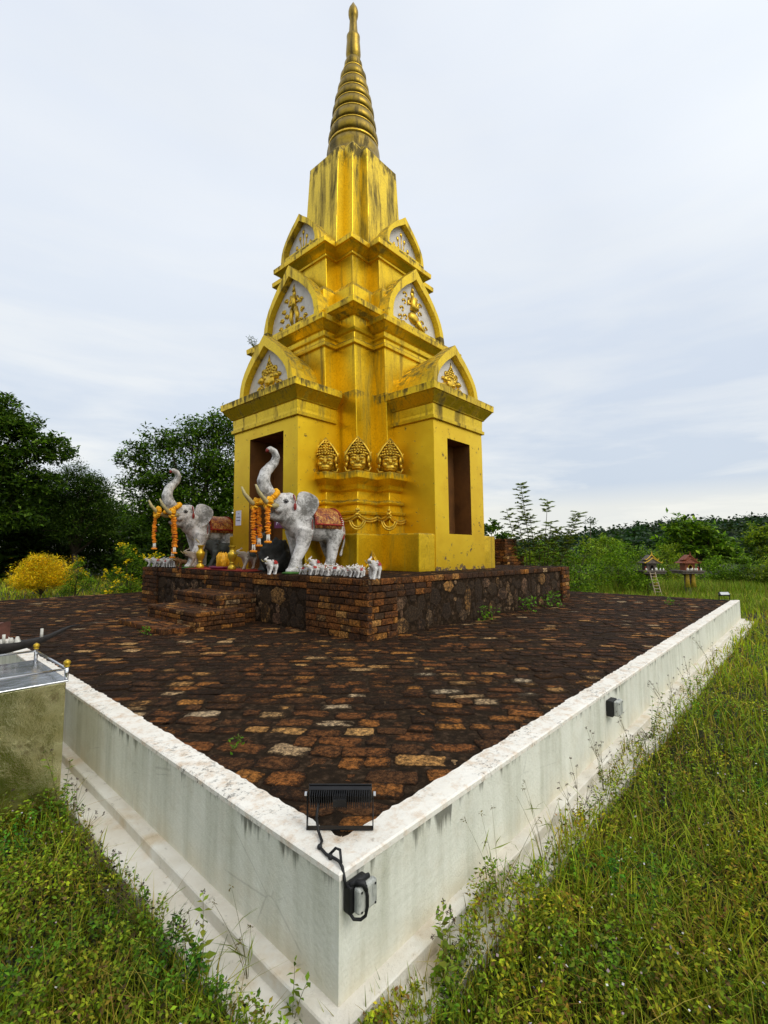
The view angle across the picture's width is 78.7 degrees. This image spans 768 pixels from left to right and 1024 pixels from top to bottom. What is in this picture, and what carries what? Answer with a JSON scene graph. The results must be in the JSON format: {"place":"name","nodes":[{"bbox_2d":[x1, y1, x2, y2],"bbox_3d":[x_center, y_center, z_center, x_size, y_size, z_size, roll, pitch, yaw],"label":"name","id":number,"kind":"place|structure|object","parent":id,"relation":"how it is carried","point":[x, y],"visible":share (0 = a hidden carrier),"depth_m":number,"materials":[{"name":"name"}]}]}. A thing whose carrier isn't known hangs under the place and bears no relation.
{"place":"outdoors","nodes":[
{"label":"outdoors","id":0,"kind":"place"},
{"bbox_2d":[0,552,767,1023],"bbox_3d":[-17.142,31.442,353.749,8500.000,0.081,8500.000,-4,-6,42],"label":"ground","id":1,"kind":"structure","parent":0,"point":[672,748],"depth_m":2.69,"materials":[{"name":"plant"}]},
{"bbox_2d":[0,622,10,639],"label":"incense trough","id":2,"kind":"object","parent":1,"relation":"on","point":[5,627],"visible":0.86,"depth_m":4.61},
{"bbox_2d":[0,788,15,833],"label":"weed","id":3,"kind":"object","parent":1,"relation":"on","point":[6,807],"visible":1,"depth_m":2.95,"materials":[{"name":"green plant"}]},
{"bbox_2d":[0,494,51,574],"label":"bush","id":4,"kind":"object","parent":1,"relation":"on","point":[4,536],"visible":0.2,"depth_m":32.46,"materials":[{"name":"green plant"}]},
{"bbox_2d":[0,477,65,578],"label":"thicket","id":5,"kind":"object","parent":1,"relation":"on","point":[36,542],"visible":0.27,"depth_m":31.02,"materials":[{"name":"green plant"}]},
{"bbox_2d":[0,643,70,833],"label":"steel cabinet","id":6,"kind":"object","parent":1,"relation":"on","point":[32,700],"visible":0.98,"depth_m":3.31,"materials":[{"name":"metal"}]},
{"bbox_2d":[2,551,77,597],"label":"yellow bush","id":7,"kind":"object","parent":1,"relation":"on","point":[33,574],"visible":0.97,"depth_m":18.07,"materials":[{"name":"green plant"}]},
{"bbox_2d":[0,624,79,653],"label":"candle boat","id":8,"kind":"object","parent":1,"relation":"on","point":[17,643],"visible":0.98,"depth_m":4.40,"materials":[{"name":"black"}]},
{"bbox_2d":[0,391,80,534],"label":"tree","id":9,"kind":"object","parent":1,"relation":"on","point":[17,430],"visible":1,"depth_m":26.95,"materials":[{"name":"green plant"}]},
{"bbox_2d":[40,749,74,826],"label":"weed","id":10,"kind":"object","parent":1,"relation":"on","point":[60,793],"visible":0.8,"depth_m":3.22,"materials":[{"name":"green plant"}]},
{"bbox_2d":[14,458,124,578],"bbox_3d":[-20.781,0.518,30.862,6.788,8.228,6.505,-4,-6,42],"label":"tree","id":11,"kind":"object","parent":1,"relation":"on","point":[72,525],"visible":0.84,"depth_m":30.65,"materials":[{"name":"green plant"}]},
{"bbox_2d":[54,555,99,596],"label":"flowering shrub","id":12,"kind":"object","parent":1,"relation":"on","point":[83,573],"visible":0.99,"depth_m":17.30,"materials":[{"name":"green plant"}]},
{"bbox_2d":[35,472,131,576],"bbox_3d":[-22.966,1.347,36.100,6.861,8.909,7.172,-4,-6,42],"label":"bush","id":13,"kind":"object","parent":1,"relation":"on","point":[67,557],"visible":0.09,"depth_m":35.02,"materials":[{"name":"green plant"}]},
{"bbox_2d":[63,778,104,856],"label":"weed","id":14,"kind":"object","parent":1,"relation":"on","point":[74,815],"visible":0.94,"depth_m":2.94,"materials":[{"name":"green plant"}]},
{"bbox_2d":[81,830,121,894],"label":"weed","id":15,"kind":"object","parent":1,"relation":"on","point":[97,858],"visible":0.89,"depth_m":2.55,"materials":[{"name":"green plant"}]},
{"bbox_2d":[79,495,141,578],"bbox_3d":[-19.004,1.931,34.088,6.079,6.597,6.264,-4,-6,42],"label":"bush","id":16,"kind":"object","parent":1,"relation":"on","point":[99,559],"visible":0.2,"depth_m":32.64,"materials":[{"name":"green plant"}]},
{"bbox_2d":[93,542,151,593],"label":"flowering shrub","id":17,"kind":"object","parent":1,"relation":"on","point":[128,589],"visible":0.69,"depth_m":15.31,"materials":[{"name":"green plant"}]},
{"bbox_2d":[97,874,149,939],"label":"weed","id":18,"kind":"object","parent":1,"relation":"on","point":[119,904],"visible":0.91,"depth_m":2.27,"materials":[{"name":"green plant"}]},
{"bbox_2d":[103,508,170,581],"bbox_3d":[-14.786,2.043,29.912,4.952,5.507,5.132,-4,-6,42],"label":"bush","id":19,"kind":"object","parent":1,"relation":"on","point":[133,540],"visible":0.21,"depth_m":28.99,"materials":[{"name":"green plant"}]},
{"bbox_2d":[138,520,184,565],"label":"bush","id":20,"kind":"object","parent":1,"relation":"on","point":[165,550],"visible":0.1,"depth_m":26.06,"materials":[{"name":"green plant"}]},
{"bbox_2d":[141,551,183,586],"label":"flowering shrub","id":21,"kind":"object","parent":1,"relation":"on","point":[157,556],"visible":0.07,"depth_m":16.80,"materials":[{"name":"green plant"}]},
{"bbox_2d":[103,402,234,560],"bbox_3d":[-8.583,-0.565,21.370,7.687,8.791,4.742,0,-5,-1],"label":"tree","id":22,"kind":"object","parent":1,"relation":"on","point":[193,494],"visible":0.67,"depth_m":20.74,"materials":[{"name":"green plant"}]},
{"bbox_2d":[177,888,216,976],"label":"weed","id":23,"kind":"object","parent":1,"relation":"on","point":[188,939],"visible":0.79,"depth_m":2.07,"materials":[{"name":"green plant"}]},
{"bbox_2d":[166,432,234,564],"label":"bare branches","id":24,"kind":"object","parent":1,"relation":"on","point":[205,557],"visible":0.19,"depth_m":21.62,"materials":[{"name":"green plant"}]},
{"bbox_2d":[175,515,232,564],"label":"bush","id":25,"kind":"object","parent":1,"relation":"on","point":[208,559],"visible":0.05,"depth_m":25.12,"materials":[{"name":"green plant"}]},
{"bbox_2d":[212,885,259,978],"bbox_3d":[-0.649,1.891,2.043,0.254,0.412,0.208,-3,-6,32],"label":"weed","id":26,"kind":"object","parent":1,"relation":"on","point":[236,951],"visible":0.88,"depth_m":2.04,"materials":[{"name":"green plant"}]},
{"bbox_2d":[280,955,310,1023],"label":"weed","id":27,"kind":"object","parent":1,"relation":"on","point":[291,1000],"visible":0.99,"depth_m":1.87,"materials":[{"name":"green plant"}]},
{"bbox_2d":[0,591,728,836],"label":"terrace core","id":28,"kind":"object","parent":1,"relation":"on","point":[330,773],"depth_m":4.48,"materials":[{"name":"brick"}]},
{"bbox_2d":[227,733,244,754],"bbox_3d":[-0.985,1.531,3.102,0.135,0.108,0.116,-4,-6,42],"label":"sprout","id":29,"kind":"object","parent":28,"relation":"on","point":[237,743],"visible":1,"depth_m":3.10,"materials":[{"name":"green plant"}]},
{"bbox_2d":[141,565,569,641],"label":"shrine platform","id":30,"kind":"structure","parent":28,"relation":"on","point":[387,604],"depth_m":8.29,"materials":[{"name":"brick"}]},
{"bbox_2d":[150,557,161,566],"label":"elephant figurine","id":31,"kind":"object","parent":30,"relation":"on","point":[156,561],"visible":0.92,"depth_m":11.96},
{"bbox_2d":[174,557,186,567],"bbox_3d":[-4.898,1.213,11.292,0.345,0.262,0.128,4,-6,-38],"label":"elephant figurine","id":32,"kind":"object","parent":30,"relation":"on","point":[180,561],"visible":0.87,"depth_m":11.25,"materials":[{"name":"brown wood"}]},
{"bbox_2d":[148,468,232,568],"bbox_3d":[-4.553,0.197,11.501,0.873,2.357,2.310,-3,-6,34],"label":"elephant statue","id":33,"kind":"object","parent":30,"relation":"on","point":[201,524],"visible":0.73,"depth_m":11.18,"materials":[{"name":"stone"}]},
{"bbox_2d":[151,506,161,549],"bbox_3d":[-5.257,0.359,10.824,0.300,1.014,0.166,-4,-6,42],"label":"marigold garland","id":34,"kind":"object","parent":33,"relation":"hanging from","point":[156,516],"visible":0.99,"depth_m":10.80,"materials":[{"name":"orange plant"}]},
{"bbox_2d":[163,502,181,513],"bbox_3d":[-4.939,-0.093,10.955,0.465,0.298,0.392,-4,-6,42],"label":"marigold garland","id":35,"kind":"object","parent":33,"relation":"hanging from","point":[177,506],"visible":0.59,"depth_m":10.84},
{"bbox_2d":[168,508,177,557],"bbox_3d":[-4.798,0.484,10.686,0.329,1.143,0.189,-4,-6,42],"label":"marigold garland","id":36,"kind":"object","parent":33,"relation":"hanging from","point":[174,537],"visible":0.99,"depth_m":10.61,"materials":[{"name":"orange plant"}]},
{"bbox_2d":[192,539,229,566],"bbox_3d":[-4.142,0.953,11.514,1.078,0.819,0.401,4,-6,-43],"label":"elephant statue","id":37,"kind":"object","parent":30,"relation":"on","point":[213,548],"visible":0.59,"depth_m":11.38,"materials":[{"name":"stone"}]},
{"bbox_2d":[187,567,258,571],"bbox_3d":[-3.546,1.258,10.338,2.900,0.010,0.670,-4,-6,42],"label":"red mat","id":38,"kind":"object","parent":30,"relation":"on","point":[207,568],"visible":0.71,"depth_m":9.94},
{"bbox_2d":[196,545,204,567],"bbox_3d":[-4.189,1.018,10.693,0.196,0.525,0.196,-4,-6,42],"label":"brass vase","id":39,"kind":"object","parent":38,"relation":"on","point":[200,553],"visible":0.98,"depth_m":10.64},
{"bbox_2d":[209,566,227,568],"bbox_3d":[-3.520,1.207,10.177,0.540,0.063,0.540,-4,-6,42],"label":"offering tray","id":40,"kind":"object","parent":38,"relation":"on","point":[219,567],"visible":0.62,"depth_m":9.94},
{"bbox_2d":[216,552,229,566],"bbox_3d":[-3.492,1.041,10.165,0.281,0.361,0.284,-4,-6,42],"label":"candle offering","id":41,"kind":"object","parent":40,"relation":"on","point":[222,559],"visible":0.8,"depth_m":10.07,"materials":[{"name":"yellow wax"}]},
{"bbox_2d":[228,546,236,569],"bbox_3d":[-3.176,0.957,9.802,0.186,0.499,0.186,-4,-6,42],"label":"brass vase","id":42,"kind":"object","parent":38,"relation":"on","point":[232,556],"visible":1,"depth_m":9.74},
{"bbox_2d":[255,531,266,570],"bbox_3d":[-2.485,0.812,9.507,0.313,0.848,0.532,-4,-6,42],"label":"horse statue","id":43,"kind":"object","parent":38,"relation":"on","point":[261,567],"visible":0.27,"depth_m":9.45,"materials":[{"name":"stone"}]},
{"bbox_2d":[261,556,277,574],"bbox_3d":[-1.923,0.907,7.929,0.152,0.311,0.410,-2,-5,22],"label":"elephant figurine","id":44,"kind":"object","parent":30,"relation":"on","point":[272,565],"visible":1,"depth_m":7.90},
{"bbox_2d":[257,537,290,571],"bbox_3d":[-2.013,0.860,9.303,0.639,0.718,1.010,-4,-6,42],"label":"carved rock","id":45,"kind":"object","parent":30,"relation":"on","point":[277,550],"visible":0.57,"depth_m":8.99,"materials":[{"name":"stone"}]},
{"bbox_2d":[241,446,344,573],"bbox_3d":[-1.576,0.007,8.813,0.847,2.288,2.243,-4,-6,42],"label":"elephant statue","id":46,"kind":"object","parent":30,"relation":"on","point":[303,520],"visible":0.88,"depth_m":8.52,"materials":[{"name":"stone"}]},
{"bbox_2d":[250,497,262,552],"bbox_3d":[-2.261,0.225,8.300,0.227,0.982,0.232,2,-5,-21],"label":"marigold garland","id":47,"kind":"object","parent":46,"relation":"hanging from","point":[255,508],"visible":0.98,"depth_m":8.23,"materials":[{"name":"orange plant"}]},
{"bbox_2d":[263,496,273,542],"bbox_3d":[-1.998,0.127,8.058,0.240,0.817,0.147,-4,-6,42],"label":"marigold garland","id":48,"kind":"object","parent":46,"relation":"hanging from","point":[268,506],"visible":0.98,"depth_m":8.01,"materials":[{"name":"orange plant"}]},
{"bbox_2d":[258,488,279,504],"bbox_3d":[-2.039,-0.272,8.326,0.445,0.322,0.350,-4,-6,42],"label":"marigold garland","id":49,"kind":"object","parent":46,"relation":"hanging from","point":[275,494],"visible":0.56,"depth_m":8.21},
{"bbox_2d":[296,565,306,573],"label":"elephant figurine","id":50,"kind":"object","parent":30,"relation":"on","point":[302,569],"visible":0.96,"depth_m":8.09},
{"bbox_2d":[304,564,317,574],"bbox_3d":[-1.210,0.959,7.849,0.256,0.194,0.095,4,-6,-39],"label":"elephant figurine","id":51,"kind":"object","parent":30,"relation":"on","point":[313,568],"visible":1,"depth_m":7.82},
{"bbox_2d":[306,556,319,572],"bbox_3d":[-1.262,0.946,8.385,0.152,0.311,0.410,-2,-5,22],"label":"elephant figurine","id":52,"kind":"object","parent":30,"relation":"on","point":[313,562],"visible":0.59,"depth_m":8.32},
{"bbox_2d":[327,564,339,575],"bbox_3d":[-0.839,0.949,7.682,0.245,0.186,0.091,-1,-5,12],"label":"elephant figurine","id":53,"kind":"object","parent":30,"relation":"on","point":[333,569],"visible":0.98,"depth_m":7.65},
{"bbox_2d":[345,565,353,576],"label":"elephant figurine","id":54,"kind":"object","parent":30,"relation":"on","point":[350,571],"visible":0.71,"depth_m":7.22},
{"bbox_2d":[221,2,494,571],"bbox_3d":[-0.633,-6.787,13.063,6.720,16.560,6.430,-4,-6,42],"label":"golden stupa","id":55,"kind":"object","parent":30,"relation":"on","point":[361,408],"visible":0.94,"depth_m":10.66,"materials":[{"name":"gold metal"}]},
{"bbox_2d":[236,510,240,525],"bbox_3d":[-3.427,0.143,11.032,0.230,0.350,0.013,-4,-6,42],"label":"paper notice","id":56,"kind":"object","parent":55,"relation":"attached to","point":[238,518],"visible":1,"depth_m":11.02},
{"bbox_2d":[246,336,257,347],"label":"cornice weed","id":57,"kind":"object","parent":55,"relation":"on","point":[251,342],"visible":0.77,"depth_m":12.25,"materials":[{"name":"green plant"}]},
{"bbox_2d":[354,566,362,577],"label":"elephant figurine","id":58,"kind":"object","parent":30,"relation":"on","point":[359,571],"visible":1,"depth_m":7.07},
{"bbox_2d":[365,556,381,579],"bbox_3d":[-0.149,0.793,6.657,0.160,0.328,0.431,-2,-5,22],"label":"elephant figurine","id":59,"kind":"object","parent":30,"relation":"on","point":[375,567],"visible":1,"depth_m":6.61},
{"bbox_2d":[495,539,523,564],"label":"brick pillar","id":60,"kind":"structure","parent":30,"relation":"on","point":[505,554],"depth_m":14.86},
{"bbox_2d":[0,592,729,831],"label":"terrace paving","id":61,"kind":"structure","parent":28,"relation":"on","point":[286,782],"depth_m":4.93,"materials":[{"name":"brick"}]},
{"bbox_2d":[118,588,255,635],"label":"brick steps","id":62,"kind":"structure","parent":61,"relation":"on","point":[197,610],"depth_m":8.23,"materials":[{"name":"brick"}]},
{"bbox_2d":[477,605,499,620],"bbox_3d":[1.969,1.924,8.837,0.380,0.319,0.489,-4,-6,42],"label":"sprout","id":63,"kind":"object","parent":61,"relation":"on","point":[487,612],"visible":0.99,"depth_m":8.85,"materials":[{"name":"green plant"}]},
{"bbox_2d":[517,595,539,611],"bbox_3d":[3.147,1.984,10.211,0.553,0.387,0.502,3,-6,-32],"label":"sprout","id":64,"kind":"object","parent":61,"relation":"on","point":[528,600],"visible":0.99,"depth_m":10.21,"materials":[{"name":"green plant"}]},
{"bbox_2d":[540,590,565,606],"bbox_3d":[3.951,2.082,11.072,0.619,0.469,0.746,-4,-6,42],"label":"sprout","id":65,"kind":"object","parent":61,"relation":"on","point":[557,603],"visible":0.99,"depth_m":11.02,"materials":[{"name":"green plant"}]},
{"bbox_2d":[0,600,753,1023],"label":"retaining wall","id":66,"kind":"structure","parent":1,"relation":"on","point":[176,810],"depth_m":2.55,"materials":[{"name":"concrete"}]},
{"bbox_2d":[305,783,375,829],"bbox_3d":[-0.205,1.373,2.186,0.332,0.202,0.095,0,-5,0],"label":"flood lamp","id":67,"kind":"object","parent":66,"relation":"on","point":[339,794],"visible":0.99,"depth_m":2.18,"materials":[{"name":"black metal"}]},
{"bbox_2d":[343,871,376,921],"bbox_3d":[-0.090,1.549,1.897,0.090,0.149,0.124,-4,-6,42],"label":"junction box","id":68,"kind":"object","parent":66,"relation":"attached to","point":[360,893],"visible":1,"depth_m":1.86,"materials":[{"name":"grey plastic"}]},
{"bbox_2d":[315,799,346,887],"bbox_3d":[-0.244,1.417,2.017,0.062,0.193,0.334,3,-6,-31],"label":"lamp cable","id":69,"kind":"object","parent":68,"relation":"attached to","point":[329,855],"visible":0.99,"depth_m":1.98,"materials":[{"name":"black rubber"}]},
{"bbox_2d":[606,697,623,716],"bbox_3d":[2.128,1.799,4.316,0.104,0.142,0.163,-4,-6,42],"label":"junction box","id":70,"kind":"object","parent":66,"relation":"attached to","point":[613,705],"visible":0.98,"depth_m":4.27,"materials":[{"name":"grey plastic"}]},
{"bbox_2d":[718,592,729,599],"bbox_3d":[9.024,2.225,12.439,0.332,0.211,0.097,1,-5,-8],"label":"flood lamp","id":71,"kind":"object","parent":66,"relation":"attached to","point":[723,593],"visible":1,"depth_m":12.42,"materials":[{"name":"black metal"}]},
{"bbox_2d":[430,898,462,985],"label":"weed","id":72,"kind":"object","parent":1,"relation":"on","point":[445,948],"visible":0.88,"depth_m":2.03,"materials":[{"name":"green plant"}]},
{"bbox_2d":[432,905,462,965],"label":"weed","id":73,"kind":"object","parent":1,"relation":"on","point":[438,914],"visible":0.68,"depth_m":2.15,"materials":[{"name":"green plant"}]},
{"bbox_2d":[484,518,511,538],"bbox_3d":[4.336,1.908,18.881,1.842,3.377,1.084,1,-5,-13],"label":"tree","id":74,"kind":"object","parent":1,"relation":"on","point":[492,528],"visible":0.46,"depth_m":18.85,"materials":[{"name":"green plant"}]},
{"bbox_2d":[460,807,541,906],"bbox_3d":[0.624,1.873,2.471,0.303,0.517,0.331,4,-6,-42],"label":"weed","id":75,"kind":"object","parent":1,"relation":"on","point":[490,858],"visible":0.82,"depth_m":2.48,"materials":[{"name":"green plant"}]},
{"bbox_2d":[518,551,549,565],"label":"bush","id":76,"kind":"object","parent":1,"relation":"on","point":[524,558],"visible":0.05,"depth_m":18.75,"materials":[{"name":"green plant"}]},
{"bbox_2d":[500,482,586,575],"bbox_3d":[5.191,1.100,15.158,2.864,4.178,0.850,0,-5,-1],"label":"sapling","id":77,"kind":"object","parent":1,"relation":"on","point":[549,541],"visible":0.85,"depth_m":15.16,"materials":[{"name":"green plant"}]},
{"bbox_2d":[521,780,579,858],"bbox_3d":[0.954,1.903,2.832,0.459,0.519,0.226,-2,-5,25],"label":"weed","id":78,"kind":"object","parent":1,"relation":"on","point":[531,807],"visible":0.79,"depth_m":2.81,"materials":[{"name":"green plant"}]},
{"bbox_2d":[525,539,579,585],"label":"bush","id":79,"kind":"object","parent":1,"relation":"on","point":[549,556],"visible":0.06,"depth_m":19.85,"materials":[{"name":"green plant"}]},
{"bbox_2d":[543,545,611,592],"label":"bush","id":80,"kind":"object","parent":1,"relation":"on","point":[584,580],"visible":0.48,"depth_m":18.77,"materials":[{"name":"green plant"}]},
{"bbox_2d":[557,757,604,820],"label":"weed","id":81,"kind":"object","parent":1,"relation":"on","point":[596,802],"visible":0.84,"depth_m":3.15,"materials":[{"name":"green plant"}]},
{"bbox_2d":[584,517,596,564],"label":"lone tree","id":82,"kind":"object","parent":1,"relation":"on","point":[592,521],"visible":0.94,"depth_m":60.17,"materials":[{"name":"green plant"}]},
{"bbox_2d":[563,535,640,589],"bbox_3d":[10.006,2.462,21.903,3.790,2.806,3.022,2,-5,-24],"label":"bush","id":83,"kind":"object","parent":1,"relation":"on","point":[587,546],"visible":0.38,"depth_m":21.79,"materials":[{"name":"green plant"}]},
{"bbox_2d":[584,727,623,790],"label":"weed","id":84,"kind":"object","parent":1,"relation":"on","point":[596,754],"visible":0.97,"depth_m":3.63,"materials":[{"name":"green plant"}]},
{"bbox_2d":[588,533,633,565],"bbox_3d":[12.699,2.713,26.953,2.768,3.132,2.590,-4,-6,42],"label":"tree","id":85,"kind":"object","parent":1,"relation":"on","point":[609,540],"visible":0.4,"depth_m":26.78,"materials":[{"name":"green plant"}]},
{"bbox_2d":[583,543,666,593],"bbox_3d":[10.662,2.564,20.491,3.105,2.473,2.830,1,-5,-16],"label":"bush","id":86,"kind":"object","parent":1,"relation":"on","point":[631,579],"visible":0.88,"depth_m":20.65,"materials":[{"name":"green plant"}]},
{"bbox_2d":[616,711,659,761],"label":"weed","id":87,"kind":"object","parent":1,"relation":"on","point":[646,734],"visible":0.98,"depth_m":4.08,"materials":[{"name":"green plant"}]},
{"bbox_2d":[610,541,671,581],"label":"bush","id":88,"kind":"object","parent":1,"relation":"on","point":[641,552],"visible":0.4,"depth_m":25.75,"materials":[{"name":"green plant"}]},
{"bbox_2d":[634,551,666,595],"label":"spirit house","id":89,"kind":"structure","parent":1,"relation":"on","point":[649,562],"depth_m":20.18,"materials":[{"name":"concrete"}]},
{"bbox_2d":[649,572,661,594],"bbox_3d":[11.415,3.033,19.686,0.291,1.044,0.453,0,-5,0],"label":"ladder","id":90,"kind":"object","parent":1,"relation":"on","point":[656,582],"visible":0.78,"depth_m":19.70,"materials":[{"name":"grey wood"}]},
{"bbox_2d":[649,692,669,737],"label":"weed","id":91,"kind":"object","parent":1,"relation":"on","point":[655,716],"visible":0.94,"depth_m":4.64,"materials":[{"name":"green plant"}]},
{"bbox_2d":[647,675,677,716],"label":"weed","id":92,"kind":"object","parent":1,"relation":"on","point":[670,688],"visible":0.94,"depth_m":5.22,"materials":[{"name":"green plant"}]},
{"bbox_2d":[637,543,689,581],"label":"bush","id":93,"kind":"object","parent":1,"relation":"on","point":[666,550],"visible":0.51,"depth_m":26.69,"materials":[{"name":"green plant"}]},
{"bbox_2d":[670,553,705,594],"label":"spirit house","id":94,"kind":"structure","parent":1,"relation":"on","point":[688,570],"depth_m":20.15,"materials":[{"name":"wood"}]},
{"bbox_2d":[677,656,706,694],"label":"weed","id":95,"kind":"object","parent":1,"relation":"on","point":[689,666],"visible":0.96,"depth_m":6.05,"materials":[{"name":"green plant"}]},
{"bbox_2d":[650,507,755,579],"bbox_3d":[19.542,2.034,28.555,5.892,4.773,3.602,0,-5,3],"label":"tree","id":96,"kind":"object","parent":1,"relation":"on","point":[708,541],"visible":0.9,"depth_m":28.50,"materials":[{"name":"green plant"}]},
{"bbox_2d":[692,637,716,669],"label":"weed","id":97,"kind":"object","parent":1,"relation":"on","point":[706,654],"visible":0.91,"depth_m":7.31,"materials":[{"name":"green plant"}]},
{"bbox_2d":[695,555,752,587],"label":"bush","id":98,"kind":"object","parent":1,"relation":"on","point":[714,563],"visible":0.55,"depth_m":23.62,"materials":[{"name":"green plant"}]},
{"bbox_2d":[711,554,767,587],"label":"bush","id":99,"kind":"object","parent":1,"relation":"on","point":[736,572],"visible":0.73,"depth_m":22.71,"materials":[{"name":"green plant"}]},
{"bbox_2d":[736,520,767,561],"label":"tree","id":100,"kind":"object","parent":1,"relation":"on","point":[759,540],"visible":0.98,"depth_m":47.77,"materials":[{"name":"green plant"}]},
{"bbox_2d":[740,555,767,583],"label":"bush","id":101,"kind":"object","parent":1,"relation":"on","point":[764,570],"visible":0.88,"depth_m":21.98,"materials":[{"name":"green plant"}]},
{"bbox_2d":[0,0,767,541],"label":"sky","id":102,"kind":"structure","parent":0,"point":[582,185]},
{"bbox_2d":[569,576,767,613],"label":"tall grass","id":103,"kind":"structure","parent":0,"point":[673,587],"depth_m":20.05,"materials":[{"name":"plant"}]},
{"bbox_3d":[-4.465,1.313,11.110,0.200,0.030,0.440,-4,-6,42],"label":"base board","id":104,"kind":"object","parent":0,"visible":0},
{"bbox_2d":[181,548,204,566],"bbox_3d":[-4.510,1.074,11.070,0.216,0.442,0.582,-4,-6,37],"label":"elephant figurine","id":105,"kind":"object","parent":104,"relation":"on","point":[191,555],"visible":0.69,"depth_m":10.97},
{"bbox_3d":[-2.762,1.185,9.568,0.200,0.030,0.440,-4,-6,42],"label":"base board","id":106,"kind":"object","parent":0,"visible":0},
{"bbox_2d":[232,548,257,569],"bbox_3d":[-2.807,0.946,9.529,0.216,0.442,0.582,-4,-6,37],"label":"elephant figurine","id":107,"kind":"object","parent":106,"relation":"on","point":[245,557],"visible":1,"depth_m":9.47,"materials":[{"name":"stone"}]},
{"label":"hill","id":108,"kind":"structure","parent":0,"visible":0},
{"bbox_2d":[486,511,767,563],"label":"forest","id":109,"kind":"object","parent":108,"relation":"on","point":[637,533],"visible":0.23,"depth_m":107.09,"materials":[{"name":"green plant"}]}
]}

